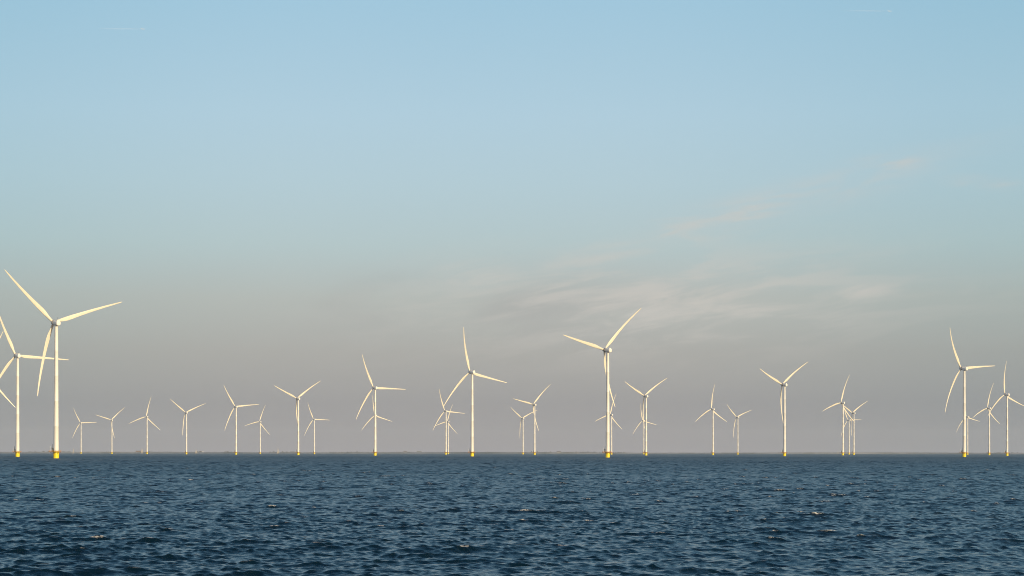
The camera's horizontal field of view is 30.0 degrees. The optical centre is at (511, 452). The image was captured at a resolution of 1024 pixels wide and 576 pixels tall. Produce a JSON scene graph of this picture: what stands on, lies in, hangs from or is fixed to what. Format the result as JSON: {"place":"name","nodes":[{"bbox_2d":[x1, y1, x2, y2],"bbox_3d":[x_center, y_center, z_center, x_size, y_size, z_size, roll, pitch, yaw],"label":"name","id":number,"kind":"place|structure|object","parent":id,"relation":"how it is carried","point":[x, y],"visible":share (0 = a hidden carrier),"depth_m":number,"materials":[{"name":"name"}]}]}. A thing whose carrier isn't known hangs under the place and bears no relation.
{"place":"outdoors","nodes":[
{"label":"outdoors","id":0,"kind":"place"},
{"bbox_2d":[0,453,1023,575],"bbox_3d":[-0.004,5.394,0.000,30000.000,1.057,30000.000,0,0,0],"label":"lake water","id":1,"kind":"structure","parent":0,"point":[154,514],"depth_m":163.61,"materials":[{"name":"blue liquid"}]},
{"bbox_2d":[0,332,15,407],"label":"wind turbine","id":2,"kind":"object","parent":1,"relation":"in","point":[2,392],"visible":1,"depth_m":2732.62,"materials":[{"name":"white metal"}]},
{"bbox_2d":[0,317,67,456],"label":"wind turbine","id":3,"kind":"object","parent":1,"relation":"in","point":[17,452],"visible":0.94,"depth_m":2196.62,"materials":[{"name":"metal"}]},
{"bbox_2d":[5,270,120,458],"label":"wind turbine","id":4,"kind":"object","parent":1,"relation":"in","point":[55,324],"visible":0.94,"depth_m":1638.51,"materials":[{"name":"metal"}]},
{"bbox_2d":[73,408,96,453],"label":"wind turbine","id":5,"kind":"object","parent":1,"relation":"in","point":[81,431],"visible":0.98,"depth_m":7198.92,"materials":[{"name":"metal"}]},
{"bbox_2d":[97,408,123,453],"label":"wind turbine","id":6,"kind":"object","parent":1,"relation":"in","point":[111,429],"visible":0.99,"depth_m":6590.15,"materials":[{"name":"metal"}]},
{"bbox_2d":[131,398,159,453],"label":"wind turbine","id":7,"kind":"object","parent":1,"relation":"in","point":[146,416],"visible":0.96,"depth_m":5952.86,"materials":[{"name":"metal"}]},
{"bbox_2d":[174,402,205,453],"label":"wind turbine","id":8,"kind":"object","parent":1,"relation":"in","point":[186,412],"visible":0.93,"depth_m":5336.83,"materials":[{"name":"metal"}]},
{"bbox_2d":[224,386,258,454],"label":"wind turbine","id":9,"kind":"object","parent":1,"relation":"in","point":[236,407],"visible":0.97,"depth_m":4636.10,"materials":[{"name":"metal"}]},
{"bbox_2d":[245,407,265,453],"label":"wind turbine","id":10,"kind":"object","parent":1,"relation":"in","point":[260,430],"visible":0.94,"depth_m":6908.71,"materials":[{"name":"metal"}]},
{"bbox_2d":[275,381,319,454],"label":"wind turbine","id":11,"kind":"object","parent":1,"relation":"in","point":[297,414],"visible":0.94,"depth_m":3941.67,"materials":[{"name":"metal"}]},
{"bbox_2d":[305,405,324,453],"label":"wind turbine","id":12,"kind":"object","parent":1,"relation":"in","point":[314,428],"visible":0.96,"depth_m":6398.76,"materials":[{"name":"metal"}]},
{"bbox_2d":[363,404,389,451],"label":"wind turbine","id":13,"kind":"object","parent":1,"relation":"in","point":[378,417],"visible":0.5,"depth_m":5725.57,"materials":[{"name":"metal"}]},
{"bbox_2d":[356,355,404,455],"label":"wind turbine","id":14,"kind":"object","parent":1,"relation":"in","point":[374,450],"visible":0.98,"depth_m":3280.71,"materials":[{"name":"metal"}]},
{"bbox_2d":[436,407,454,453],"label":"wind turbine","id":15,"kind":"object","parent":1,"relation":"in","point":[448,430],"visible":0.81,"depth_m":6859.01,"materials":[{"name":"metal"}]},
{"bbox_2d":[433,390,464,454],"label":"wind turbine","id":16,"kind":"object","parent":1,"relation":"in","point":[445,411],"visible":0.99,"depth_m":5113.90,"materials":[{"name":"metal"}]},
{"bbox_2d":[444,328,506,456],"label":"wind turbine","id":17,"kind":"object","parent":1,"relation":"in","point":[472,451],"visible":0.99,"depth_m":2638.45,"materials":[{"name":"metal"}]},
{"bbox_2d":[513,410,536,453],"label":"wind turbine","id":18,"kind":"object","parent":1,"relation":"in","point":[522,431],"visible":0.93,"depth_m":6191.72,"materials":[{"name":"metal"}]},
{"bbox_2d":[515,385,549,454],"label":"wind turbine","id":19,"kind":"object","parent":1,"relation":"in","point":[534,405],"visible":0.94,"depth_m":4422.78,"materials":[{"name":"metal"}]},
{"bbox_2d":[564,308,640,457],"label":"wind turbine","id":20,"kind":"object","parent":1,"relation":"in","point":[606,350],"visible":0.98,"depth_m":2067.89,"materials":[{"name":"metal"}]},
{"bbox_2d":[596,395,621,454],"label":"wind turbine","id":21,"kind":"object","parent":1,"relation":"in","point":[610,414],"visible":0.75,"depth_m":5585.92,"materials":[{"name":"metal"}]},
{"bbox_2d":[634,412,655,453],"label":"wind turbine","id":22,"kind":"object","parent":1,"relation":"in","point":[643,430],"visible":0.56,"depth_m":6622.77,"materials":[{"name":"metal"}]},
{"bbox_2d":[627,378,666,455],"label":"wind turbine","id":23,"kind":"object","parent":1,"relation":"in","point":[645,396],"visible":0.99,"depth_m":3745.03,"materials":[{"name":"metal"}]},
{"bbox_2d":[696,385,726,454],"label":"wind turbine","id":24,"kind":"object","parent":1,"relation":"in","point":[713,412],"visible":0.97,"depth_m":4858.73,"materials":[{"name":"metal"}]},
{"bbox_2d":[728,406,750,454],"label":"wind turbine","id":25,"kind":"object","parent":1,"relation":"in","point":[737,417],"visible":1,"depth_m":5971.24,"materials":[{"name":"metal"}]},
{"bbox_2d":[762,363,805,455],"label":"wind turbine","id":26,"kind":"object","parent":1,"relation":"in","point":[784,425],"visible":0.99,"depth_m":3117.97,"materials":[{"name":"metal"}]},
{"bbox_2d":[823,377,853,454],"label":"wind turbine","id":27,"kind":"object","parent":1,"relation":"in","point":[842,452],"visible":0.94,"depth_m":4234.16,"materials":[{"name":"metal"}]},
{"bbox_2d":[841,410,855,454],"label":"wind turbine","id":28,"kind":"object","parent":1,"relation":"in","point":[848,451],"visible":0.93,"depth_m":6472.76,"materials":[{"name":"metal"}]},
{"bbox_2d":[844,402,865,454],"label":"wind turbine","id":29,"kind":"object","parent":1,"relation":"in","point":[853,413],"visible":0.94,"depth_m":5324.55,"materials":[{"name":"metal"}]},
{"bbox_2d":[957,416,977,454],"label":"wind turbine","id":30,"kind":"object","parent":1,"relation":"in","point":[967,417],"visible":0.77,"depth_m":5856.59,"materials":[{"name":"metal"}]},
{"bbox_2d":[945,330,990,456],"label":"wind turbine","id":31,"kind":"object","parent":1,"relation":"in","point":[964,408],"visible":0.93,"depth_m":2514.64,"materials":[{"name":"metal"}]},
{"bbox_2d":[975,383,999,454],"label":"wind turbine","id":32,"kind":"object","parent":1,"relation":"in","point":[988,408],"visible":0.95,"depth_m":4740.23,"materials":[{"name":"metal"}]},
{"bbox_2d":[988,361,1023,455],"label":"wind turbine","id":33,"kind":"object","parent":1,"relation":"in","point":[1007,395],"visible":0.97,"depth_m":3624.15,"materials":[{"name":"metal"}]},
{"bbox_2d":[0,452,1023,453],"bbox_3d":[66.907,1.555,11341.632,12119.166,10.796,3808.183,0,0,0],"label":"shore","id":34,"kind":"structure","parent":0,"point":[528,453],"depth_m":10374.97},
{"bbox_2d":[30,451,1017,452],"bbox_3d":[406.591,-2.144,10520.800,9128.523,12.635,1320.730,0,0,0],"label":"shore trees","id":35,"kind":"object","parent":34,"relation":"on","point":[356,451],"visible":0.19,"depth_m":10863.52,"materials":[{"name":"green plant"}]},
{"bbox_2d":[0,0,1023,452],"label":"sky","id":36,"kind":"structure","parent":0,"point":[282,194],"materials":[{"name":"blue"}]}
]}

